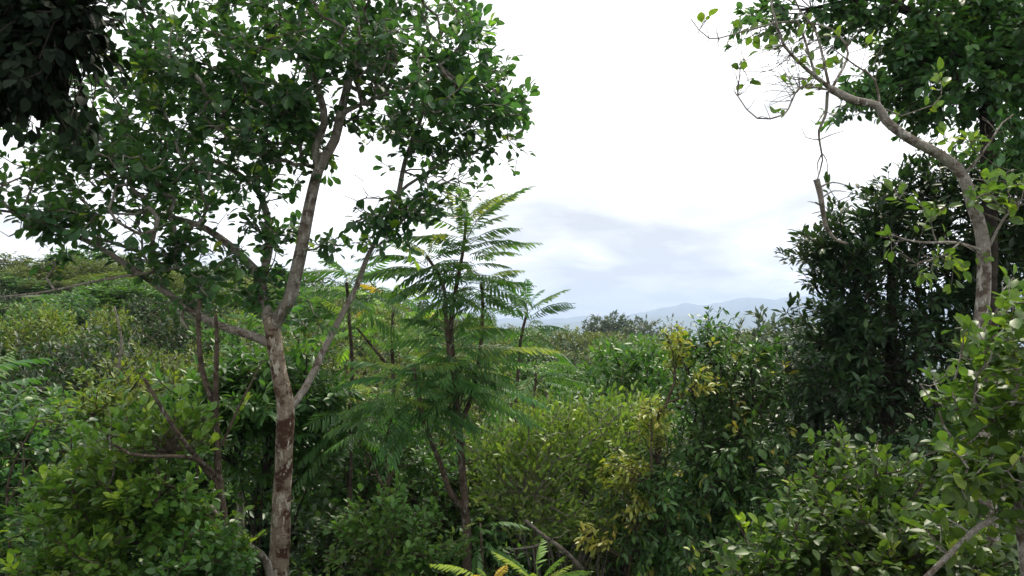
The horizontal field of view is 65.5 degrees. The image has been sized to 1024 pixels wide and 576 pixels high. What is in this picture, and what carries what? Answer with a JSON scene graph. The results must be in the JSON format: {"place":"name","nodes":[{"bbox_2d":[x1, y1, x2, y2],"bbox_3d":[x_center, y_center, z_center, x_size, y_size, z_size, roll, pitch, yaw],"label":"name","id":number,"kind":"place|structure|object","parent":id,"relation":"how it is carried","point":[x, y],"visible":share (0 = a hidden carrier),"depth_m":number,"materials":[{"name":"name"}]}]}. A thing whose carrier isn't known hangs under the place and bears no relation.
{"place":"outdoors","nodes":[
{"label":"outdoors","id":0,"kind":"place"},
{"bbox_2d":[0,291,1022,575],"bbox_3d":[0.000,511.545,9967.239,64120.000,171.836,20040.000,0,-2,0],"label":"ground","id":1,"kind":"structure","parent":0,"point":[608,573],"depth_m":32.91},
{"bbox_2d":[0,281,22,340],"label":"dark bush","id":2,"kind":"object","parent":1,"relation":"on","point":[4,292],"visible":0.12,"depth_m":27.68,"materials":[{"name":"green plant"}]},
{"bbox_2d":[0,251,45,273],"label":"olive bush","id":3,"kind":"object","parent":1,"relation":"on","point":[12,263],"visible":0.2,"depth_m":51.02,"materials":[{"name":"green plant"}]},
{"bbox_2d":[0,414,64,575],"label":"bare sapling","id":4,"kind":"object","parent":1,"relation":"on","point":[7,499],"visible":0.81,"depth_m":7.59,"materials":[{"name":"brown plant"}]},
{"bbox_2d":[0,276,70,297],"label":"dark bush","id":5,"kind":"object","parent":1,"relation":"on","point":[9,287],"visible":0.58,"depth_m":33.53,"materials":[{"name":"green plant"}]},
{"bbox_2d":[0,351,71,495],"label":"feather leaf bush","id":6,"kind":"object","parent":1,"relation":"on","point":[6,366],"visible":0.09,"depth_m":13.28,"materials":[{"name":"green plant"}]},
{"bbox_2d":[0,387,73,575],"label":"dark bush","id":7,"kind":"object","parent":1,"relation":"on","point":[10,392],"depth_m":13.62,"materials":[{"name":"green plant"}]},
{"bbox_2d":[0,296,79,351],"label":"green bush","id":8,"kind":"object","parent":1,"relation":"on","point":[24,310],"visible":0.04,"depth_m":22.84,"materials":[{"name":"green plant"}]},
{"bbox_2d":[1,337,89,407],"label":"dark bush","id":9,"kind":"object","parent":1,"relation":"on","point":[41,367],"visible":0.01,"depth_m":18.47,"materials":[{"name":"green plant"}]},
{"bbox_2d":[1,273,90,291],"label":"olive bush","id":10,"kind":"object","parent":1,"relation":"on","point":[62,275],"visible":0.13,"depth_m":39.51,"materials":[{"name":"green plant"}]},
{"bbox_2d":[13,279,83,296],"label":"olive bush","id":11,"kind":"object","parent":1,"relation":"on","point":[60,284],"visible":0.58,"depth_m":33.74,"materials":[{"name":"green plant"}]},
{"bbox_2d":[0,378,97,575],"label":"dark shrub","id":12,"kind":"object","parent":1,"relation":"on","point":[17,427],"visible":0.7,"depth_m":8.15,"materials":[{"name":"green plant"}]},
{"bbox_2d":[1,383,100,553],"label":"green bush","id":13,"kind":"object","parent":1,"relation":"on","point":[58,396],"visible":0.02,"depth_m":13.71,"materials":[{"name":"green plant"}]},
{"bbox_2d":[0,297,110,381],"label":"yellow green bush","id":14,"kind":"object","parent":1,"relation":"on","point":[51,323],"visible":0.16,"depth_m":20.58,"materials":[{"name":"green plant"}]},
{"bbox_2d":[1,258,126,281],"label":"olive bush","id":15,"kind":"object","parent":1,"relation":"on","point":[82,266],"visible":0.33,"depth_m":40.76,"materials":[{"name":"green plant"}]},
{"bbox_2d":[0,0,135,163],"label":"overhanging tree","id":16,"kind":"object","parent":1,"relation":"on","point":[44,44],"visible":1,"depth_m":3.97,"materials":[{"name":"green plant"}]},
{"bbox_2d":[41,247,111,270],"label":"green bush","id":17,"kind":"object","parent":1,"relation":"on","point":[80,253],"visible":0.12,"depth_m":51.45,"materials":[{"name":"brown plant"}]},
{"bbox_2d":[0,320,156,421],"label":"dark bush","id":18,"kind":"object","parent":1,"relation":"on","point":[56,372],"visible":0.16,"depth_m":16.77,"materials":[{"name":"green plant"}]},
{"bbox_2d":[29,291,128,336],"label":"dark bush","id":19,"kind":"object","parent":1,"relation":"on","point":[81,306],"visible":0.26,"depth_m":27.66,"materials":[{"name":"green plant"}]},
{"bbox_2d":[54,271,136,289],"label":"yellow green bush","id":20,"kind":"object","parent":1,"relation":"on","point":[81,279],"visible":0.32,"depth_m":36.60,"materials":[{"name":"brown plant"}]},
{"bbox_2d":[36,284,180,313],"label":"green bush","id":21,"kind":"object","parent":1,"relation":"on","point":[110,293],"visible":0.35,"depth_m":30.44,"materials":[{"name":"green plant"}]},
{"bbox_2d":[66,301,154,352],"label":"yellow green bush","id":22,"kind":"object","parent":1,"relation":"on","point":[103,320],"visible":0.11,"depth_m":24.34,"materials":[{"name":"green plant"}]},
{"bbox_2d":[38,316,189,400],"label":"dark bush","id":23,"kind":"object","parent":1,"relation":"on","point":[130,351],"visible":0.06,"depth_m":18.90,"materials":[{"name":"green plant"}]},
{"bbox_2d":[77,407,155,575],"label":"bare sapling","id":24,"kind":"object","parent":1,"relation":"on","point":[113,473],"visible":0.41,"depth_m":6.89,"materials":[{"name":"grey plant"}]},
{"bbox_2d":[38,392,197,574],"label":"green bush","id":25,"kind":"object","parent":1,"relation":"on","point":[80,417],"visible":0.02,"depth_m":12.59,"materials":[{"name":"green plant"}]},
{"bbox_2d":[57,275,179,303],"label":"green bush","id":26,"kind":"object","parent":1,"relation":"on","point":[108,283],"visible":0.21,"depth_m":31.95,"materials":[{"name":"green plant"}]},
{"bbox_2d":[96,306,143,404],"bbox_3d":[-6.790,2.871,13.932,0.807,5.104,0.590,0,-2,-11],"label":"bare sapling","id":27,"kind":"object","parent":1,"relation":"on","point":[121,349],"visible":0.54,"depth_m":13.98,"materials":[{"name":"grey plant"}]},
{"bbox_2d":[67,302,174,352],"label":"olive bush","id":28,"kind":"object","parent":1,"relation":"on","point":[150,316],"visible":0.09,"depth_m":28.40,"materials":[{"name":"green plant"}]},
{"bbox_2d":[0,382,266,575],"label":"bright shrub","id":29,"kind":"object","parent":1,"relation":"on","point":[113,532],"visible":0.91,"depth_m":6.85,"materials":[{"name":"green plant"}]},
{"bbox_2d":[0,351,271,575],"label":"yellow green bush","id":30,"kind":"object","parent":1,"relation":"on","point":[94,409],"visible":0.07,"depth_m":12.68,"materials":[{"name":"green plant"}]},
{"bbox_2d":[112,291,185,346],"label":"dark bush","id":31,"kind":"object","parent":1,"relation":"on","point":[133,302],"visible":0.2,"depth_m":28.36,"materials":[{"name":"green plant"}]},
{"bbox_2d":[126,269,204,304],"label":"yellow green bush","id":32,"kind":"object","parent":1,"relation":"on","point":[174,287],"visible":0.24,"depth_m":35.05,"materials":[{"name":"green plant"}]},
{"bbox_2d":[78,338,260,518],"bbox_3d":[-7.175,3.434,16.899,4.357,4.744,4.613,2,-3,-38],"label":"olive bush","id":33,"kind":"object","parent":1,"relation":"on","point":[189,357],"visible":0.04,"depth_m":16.64,"materials":[{"name":"green plant"}]},
{"bbox_2d":[145,315,195,355],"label":"olive bush","id":34,"kind":"object","parent":1,"relation":"on","point":[154,339],"visible":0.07,"depth_m":27.20,"materials":[{"name":"green plant"}]},
{"bbox_2d":[109,385,261,575],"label":"green bush","id":35,"kind":"object","parent":1,"relation":"on","point":[138,410],"visible":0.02,"depth_m":12.55,"materials":[{"name":"green plant"}]},
{"bbox_2d":[123,298,251,362],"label":"dark bush","id":36,"kind":"object","parent":1,"relation":"on","point":[181,334],"visible":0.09,"depth_m":22.74,"materials":[{"name":"green plant"}]},
{"bbox_2d":[121,353,262,457],"bbox_3d":[-7.643,3.505,17.788,4.062,4.177,3.836,2,-3,-32],"label":"olive bush","id":37,"kind":"object","parent":1,"relation":"on","point":[178,359],"depth_m":17.16,"materials":[{"name":"green plant"}]},
{"bbox_2d":[129,519,260,575],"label":"understory bush","id":38,"kind":"object","parent":1,"relation":"on","point":[201,558],"visible":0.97,"depth_m":6.50,"materials":[{"name":"green plant"}]},
{"bbox_2d":[109,281,283,574],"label":"bare sapling","id":39,"kind":"object","parent":1,"relation":"on","point":[211,473],"visible":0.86,"depth_m":7.36,"materials":[{"name":"brown plant"}]},
{"bbox_2d":[179,314,260,364],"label":"green bush","id":40,"kind":"object","parent":1,"relation":"on","point":[209,332],"visible":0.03,"depth_m":21.66,"materials":[{"name":"green plant"}]},
{"bbox_2d":[102,318,370,575],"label":"glossy shrub tree","id":41,"kind":"object","parent":1,"relation":"on","point":[258,419],"visible":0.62,"depth_m":9.92,"materials":[{"name":"green plant"}]},
{"bbox_2d":[194,285,282,325],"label":"green bush","id":42,"kind":"object","parent":1,"relation":"on","point":[240,307],"visible":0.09,"depth_m":34.77,"materials":[{"name":"green plant"}]},
{"bbox_2d":[209,505,273,575],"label":"leaning stem","id":43,"kind":"object","parent":1,"relation":"on","point":[264,558],"visible":0.42,"depth_m":7.71,"materials":[{"name":"grey plant"}]},
{"bbox_2d":[127,384,368,575],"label":"dark bush","id":44,"kind":"object","parent":1,"relation":"on","point":[232,504],"visible":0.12,"depth_m":12.72,"materials":[{"name":"green plant"}]},
{"bbox_2d":[203,326,330,501],"bbox_3d":[-6.250,3.446,19.693,4.969,5.110,4.693,0,-2,4],"label":"olive bush","id":45,"kind":"object","parent":1,"relation":"on","point":[291,344],"depth_m":19.27,"materials":[{"name":"green plant"}]},
{"bbox_2d":[0,0,539,575],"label":"broadleaf tree","id":46,"kind":"object","parent":1,"relation":"on","point":[160,70],"visible":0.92,"depth_m":7.67,"materials":[{"name":"green plant"}]},
{"bbox_2d":[224,303,345,364],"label":"feather leaf bush","id":47,"kind":"object","parent":1,"relation":"on","point":[295,308],"visible":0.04,"depth_m":22.94,"materials":[{"name":"green plant"}]},
{"bbox_2d":[249,265,339,293],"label":"olive bush","id":48,"kind":"object","parent":1,"relation":"on","point":[313,282],"visible":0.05,"depth_m":49.99,"materials":[{"name":"green plant"}]},
{"bbox_2d":[244,410,370,574],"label":"dark bush","id":49,"kind":"object","parent":1,"relation":"on","point":[265,527],"visible":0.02,"depth_m":13.86,"materials":[{"name":"green plant"}]},
{"bbox_2d":[261,285,358,341],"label":"green bush","id":50,"kind":"object","parent":1,"relation":"on","point":[313,318],"visible":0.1,"depth_m":28.32,"materials":[{"name":"green plant"}]},
{"bbox_2d":[256,348,390,543],"bbox_3d":[-4.164,3.735,17.230,3.905,4.976,5.213,-2,-3,34],"label":"olive bush","id":51,"kind":"object","parent":1,"relation":"on","point":[343,371],"visible":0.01,"depth_m":17.16,"materials":[{"name":"green plant"}]},
{"bbox_2d":[289,498,359,575],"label":"understory bush","id":52,"kind":"object","parent":1,"relation":"on","point":[313,568],"visible":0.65,"depth_m":8.63,"materials":[{"name":"green plant"}]},
{"bbox_2d":[291,367,402,568],"bbox_3d":[-2.057,3.019,9.943,1.372,4.032,2.060,0,-2,0],"label":"feather leaf sapling","id":53,"kind":"object","parent":1,"relation":"on","point":[312,453],"visible":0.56,"depth_m":9.71,"materials":[{"name":"green plant"}]},
{"bbox_2d":[285,319,415,421],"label":"olive bush","id":54,"kind":"object","parent":1,"relation":"on","point":[355,356],"visible":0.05,"depth_m":20.95,"materials":[{"name":"green plant"}]},
{"bbox_2d":[282,311,421,422],"bbox_3d":[-5.189,3.246,25.134,4.543,5.089,4.765,-2,-3,38],"label":"dark bush","id":55,"kind":"object","parent":1,"relation":"on","point":[360,353],"visible":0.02,"depth_m":25.17,"materials":[{"name":"green plant"}]},
{"bbox_2d":[284,249,425,549],"bbox_3d":[-2.146,2.407,11.051,1.978,5.823,2.074,0,-2,0],"label":"feather leaf tree","id":56,"kind":"object","parent":1,"relation":"on","point":[360,302],"visible":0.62,"depth_m":10.97,"materials":[{"name":"green plant"}]},
{"bbox_2d":[310,280,407,309],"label":"green bush","id":57,"kind":"object","parent":1,"relation":"on","point":[355,297],"visible":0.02,"depth_m":47.77,"materials":[{"name":"green plant"}]},
{"bbox_2d":[291,414,467,575],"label":"understory bush","id":58,"kind":"object","parent":1,"relation":"on","point":[423,459],"visible":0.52,"depth_m":11.15,"materials":[{"name":"green plant"}]},
{"bbox_2d":[289,474,473,575],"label":"understory bush","id":59,"kind":"object","parent":1,"relation":"on","point":[381,558],"visible":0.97,"depth_m":8.31,"materials":[{"name":"green plant"}]},
{"bbox_2d":[355,324,409,390],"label":"green bush","id":60,"kind":"object","parent":1,"relation":"on","point":[395,350],"visible":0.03,"depth_m":28.11,"materials":[{"name":"green plant"}]},
{"bbox_2d":[294,281,476,575],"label":"feather leaf tree","id":61,"kind":"object","parent":1,"relation":"on","point":[356,321],"visible":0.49,"depth_m":12.39,"materials":[{"name":"green plant"}]},
{"bbox_2d":[365,416,413,543],"bbox_3d":[-1.464,3.236,9.232,0.500,3.549,0.445,-1,-3,29],"label":"bare sapling","id":62,"kind":"object","parent":1,"relation":"on","point":[388,477],"visible":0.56,"depth_m":9.39,"materials":[{"name":"brown plant"}]},
{"bbox_2d":[375,303,416,338],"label":"yellow green bush","id":63,"kind":"object","parent":1,"relation":"on","point":[385,311],"visible":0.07,"depth_m":41.37,"materials":[{"name":"green plant"}]},
{"bbox_2d":[290,386,529,575],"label":"olive bush","id":64,"kind":"object","parent":1,"relation":"on","point":[432,493],"visible":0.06,"depth_m":13.30,"materials":[{"name":"green plant"}]},
{"bbox_2d":[374,336,466,394],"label":"olive bush","id":65,"kind":"object","parent":1,"relation":"on","point":[400,359],"visible":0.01,"depth_m":26.42,"materials":[{"name":"green plant"}]},
{"bbox_2d":[339,417,507,575],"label":"dark bush","id":66,"kind":"object","parent":1,"relation":"on","point":[453,510],"visible":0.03,"depth_m":14.11,"materials":[{"name":"green plant"}]},
{"bbox_2d":[372,353,507,420],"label":"feather leaf bush","id":67,"kind":"object","parent":1,"relation":"on","point":[409,356],"visible":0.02,"depth_m":19.99,"materials":[{"name":"green plant"}]},
{"bbox_2d":[322,183,559,575],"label":"feather leaf tree","id":68,"kind":"object","parent":1,"relation":"on","point":[456,388],"visible":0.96,"depth_m":9.00,"materials":[{"name":"green plant"}]},
{"bbox_2d":[430,564,508,575],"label":"fern","id":69,"kind":"object","parent":1,"relation":"on","point":[456,568],"visible":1,"depth_m":5.53,"materials":[{"name":"green plant"}]},
{"bbox_2d":[413,383,535,507],"bbox_3d":[-0.949,3.881,16.409,3.538,3.852,3.746,0,-2,-3],"label":"olive bush","id":70,"kind":"object","parent":1,"relation":"on","point":[490,426],"depth_m":16.23,"materials":[{"name":"green plant"}]},
{"bbox_2d":[436,517,530,575],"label":"feather leaf sapling","id":71,"kind":"object","parent":1,"relation":"on","point":[481,557],"visible":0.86,"depth_m":8.19,"materials":[{"name":"green plant"}]},
{"bbox_2d":[380,408,607,575],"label":"green bush","id":72,"kind":"object","parent":1,"relation":"on","point":[496,542],"visible":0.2,"depth_m":13.08,"materials":[{"name":"green plant"}]},
{"bbox_2d":[465,279,577,575],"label":"feather leaf tree","id":73,"kind":"object","parent":1,"relation":"on","point":[546,328],"visible":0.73,"depth_m":12.91,"materials":[{"name":"green plant"}]},
{"bbox_2d":[496,340,558,385],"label":"green bush","id":74,"kind":"object","parent":1,"relation":"on","point":[524,360],"visible":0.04,"depth_m":29.38,"materials":[{"name":"green plant"}]},
{"bbox_2d":[507,360,562,406],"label":"green bush","id":75,"kind":"object","parent":1,"relation":"on","point":[527,372],"visible":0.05,"depth_m":24.27,"materials":[{"name":"green plant"}]},
{"bbox_2d":[482,345,598,407],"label":"dark bush","id":76,"kind":"object","parent":1,"relation":"on","point":[574,358],"visible":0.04,"depth_m":24.85,"materials":[{"name":"green plant"}]},
{"bbox_2d":[492,539,592,575],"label":"fern","id":77,"kind":"object","parent":1,"relation":"on","point":[513,562],"visible":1,"depth_m":5.43,"materials":[{"name":"green plant"}]},
{"bbox_2d":[493,362,592,575],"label":"feather leaf sapling","id":78,"kind":"object","parent":1,"relation":"on","point":[530,386],"visible":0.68,"depth_m":11.38,"materials":[{"name":"green plant"}]},
{"bbox_2d":[505,519,583,575],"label":"fallen branch","id":79,"kind":"object","parent":1,"relation":"on","point":[578,564],"visible":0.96,"depth_m":8.78,"materials":[{"name":"brown wood"}]},
{"bbox_2d":[519,324,587,349],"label":"olive bush","id":80,"kind":"object","parent":1,"relation":"on","point":[560,335],"visible":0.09,"depth_m":48.14,"materials":[{"name":"green plant"}]},
{"bbox_2d":[448,378,679,575],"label":"olive shrub","id":81,"kind":"object","parent":1,"relation":"on","point":[563,443],"visible":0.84,"depth_m":9.63,"materials":[{"name":"green plant"}]},
{"bbox_2d":[503,381,625,575],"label":"green bush","id":82,"kind":"object","parent":1,"relation":"on","point":[587,397],"visible":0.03,"depth_m":14.79,"materials":[{"name":"green plant"}]},
{"bbox_2d":[543,339,586,361],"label":"dark bush","id":83,"kind":"object","parent":1,"relation":"on","point":[573,348],"visible":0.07,"depth_m":40.14,"materials":[{"name":"green plant"}]},
{"bbox_2d":[533,359,597,403],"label":"green bush","id":84,"kind":"object","parent":1,"relation":"on","point":[570,371],"visible":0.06,"depth_m":21.70,"materials":[{"name":"green plant"}]},
{"bbox_2d":[564,330,604,362],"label":"olive bush","id":85,"kind":"object","parent":1,"relation":"on","point":[577,338],"visible":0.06,"depth_m":45.20,"materials":[{"name":"green plant"}]},
{"bbox_2d":[508,420,711,575],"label":"olive bush","id":86,"kind":"object","parent":1,"relation":"on","point":[624,568],"visible":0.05,"depth_m":13.40,"materials":[{"name":"green plant"}]},
{"bbox_2d":[582,309,644,338],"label":"grey green tree","id":87,"kind":"object","parent":1,"relation":"on","point":[602,324],"visible":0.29,"depth_m":87.19,"materials":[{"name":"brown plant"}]},
{"bbox_2d":[582,331,663,350],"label":"olive bush","id":88,"kind":"object","parent":1,"relation":"on","point":[619,338],"visible":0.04,"depth_m":44.88,"materials":[{"name":"green plant"}]},
{"bbox_2d":[542,385,731,575],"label":"yellow green bush","id":89,"kind":"object","parent":1,"relation":"on","point":[601,561],"depth_m":13.84,"materials":[{"name":"green plant"}]},
{"bbox_2d":[577,331,700,455],"bbox_3d":[2.781,3.633,18.755,3.430,5.231,3.546,-1,-3,31],"label":"green bush","id":90,"kind":"object","parent":1,"relation":"on","point":[620,359],"visible":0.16,"depth_m":18.63,"materials":[{"name":"green plant"}]},
{"bbox_2d":[623,315,666,340],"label":"grey green tree","id":91,"kind":"object","parent":1,"relation":"on","point":[642,328],"visible":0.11,"depth_m":91.16,"materials":[{"name":"green plant"}]},
{"bbox_2d":[573,323,720,575],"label":"yellow sprig shrub","id":92,"kind":"object","parent":1,"relation":"on","point":[634,473],"visible":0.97,"depth_m":8.68,"materials":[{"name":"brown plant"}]},
{"bbox_2d":[638,344,717,433],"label":"green bush","id":93,"kind":"object","parent":1,"relation":"on","point":[678,372],"visible":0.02,"depth_m":22.48,"materials":[{"name":"green plant"}]},
{"bbox_2d":[587,305,823,575],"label":"yellow tipped bush","id":94,"kind":"object","parent":1,"relation":"on","point":[736,461],"visible":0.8,"depth_m":8.94,"materials":[{"name":"green plant"}]},
{"bbox_2d":[694,304,879,472],"bbox_3d":[8.495,3.335,24.000,4.832,5.737,5.584,2,-3,-35],"label":"grey green tree","id":95,"kind":"object","parent":1,"relation":"on","point":[773,324],"visible":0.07,"depth_m":23.70,"materials":[{"name":"green plant"}]},
{"bbox_2d":[701,348,899,534],"bbox_3d":[5.350,3.558,14.892,4.445,4.979,4.662,-1,-3,14],"label":"dark bush","id":96,"kind":"object","parent":1,"relation":"on","point":[772,428],"visible":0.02,"depth_m":14.27,"materials":[{"name":"green plant"}]},
{"bbox_2d":[684,420,1019,575],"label":"leafy shrub","id":97,"kind":"object","parent":1,"relation":"on","point":[863,539],"visible":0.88,"depth_m":4.47,"materials":[{"name":"green plant"}]},
{"bbox_2d":[690,0,1023,567],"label":"crooked tree","id":98,"kind":"object","parent":1,"relation":"on","point":[984,242],"visible":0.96,"depth_m":4.92,"materials":[{"name":"green plant"}]},
{"bbox_2d":[802,91,848,244],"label":"broken branch","id":99,"kind":"object","parent":98,"relation":"hanging from","point":[818,186],"visible":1,"depth_m":4.99,"materials":[{"name":"grey plant"}]},
{"bbox_2d":[723,0,1023,498],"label":"tall shade tree","id":100,"kind":"object","parent":1,"relation":"on","point":[975,41],"visible":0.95,"depth_m":8.65,"materials":[{"name":"green plant"}]},
{"bbox_2d":[742,117,1023,492],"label":"dark tree","id":101,"kind":"object","parent":1,"relation":"on","point":[855,331],"visible":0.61,"depth_m":9.47,"materials":[{"name":"green plant"}]},
{"bbox_2d":[841,417,1019,575],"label":"understory bush","id":102,"kind":"object","parent":1,"relation":"on","point":[916,438],"visible":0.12,"depth_m":5.63,"materials":[{"name":"green plant"}]},
{"bbox_2d":[903,264,1023,575],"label":"shrub","id":103,"kind":"object","parent":1,"relation":"on","point":[999,415],"visible":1,"depth_m":3.11,"materials":[{"name":"green plant"}]},
{"bbox_2d":[0,0,1022,318],"label":"sky","id":104,"kind":"structure","parent":0,"point":[657,187],"materials":[{"name":"white"}]},
{"bbox_2d":[440,311,1023,355],"bbox_3d":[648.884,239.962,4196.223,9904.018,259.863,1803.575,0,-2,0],"label":"hills","id":105,"kind":"structure","parent":0,"point":[747,323],"depth_m":3929.18,"materials":[{"name":"blue"}]},
{"bbox_2d":[460,294,1010,323],"bbox_3d":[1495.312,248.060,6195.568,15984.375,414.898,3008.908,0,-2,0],"label":"hills","id":106,"kind":"structure","parent":0,"point":[733,305],"depth_m":5737.26,"materials":[{"name":"blue"}]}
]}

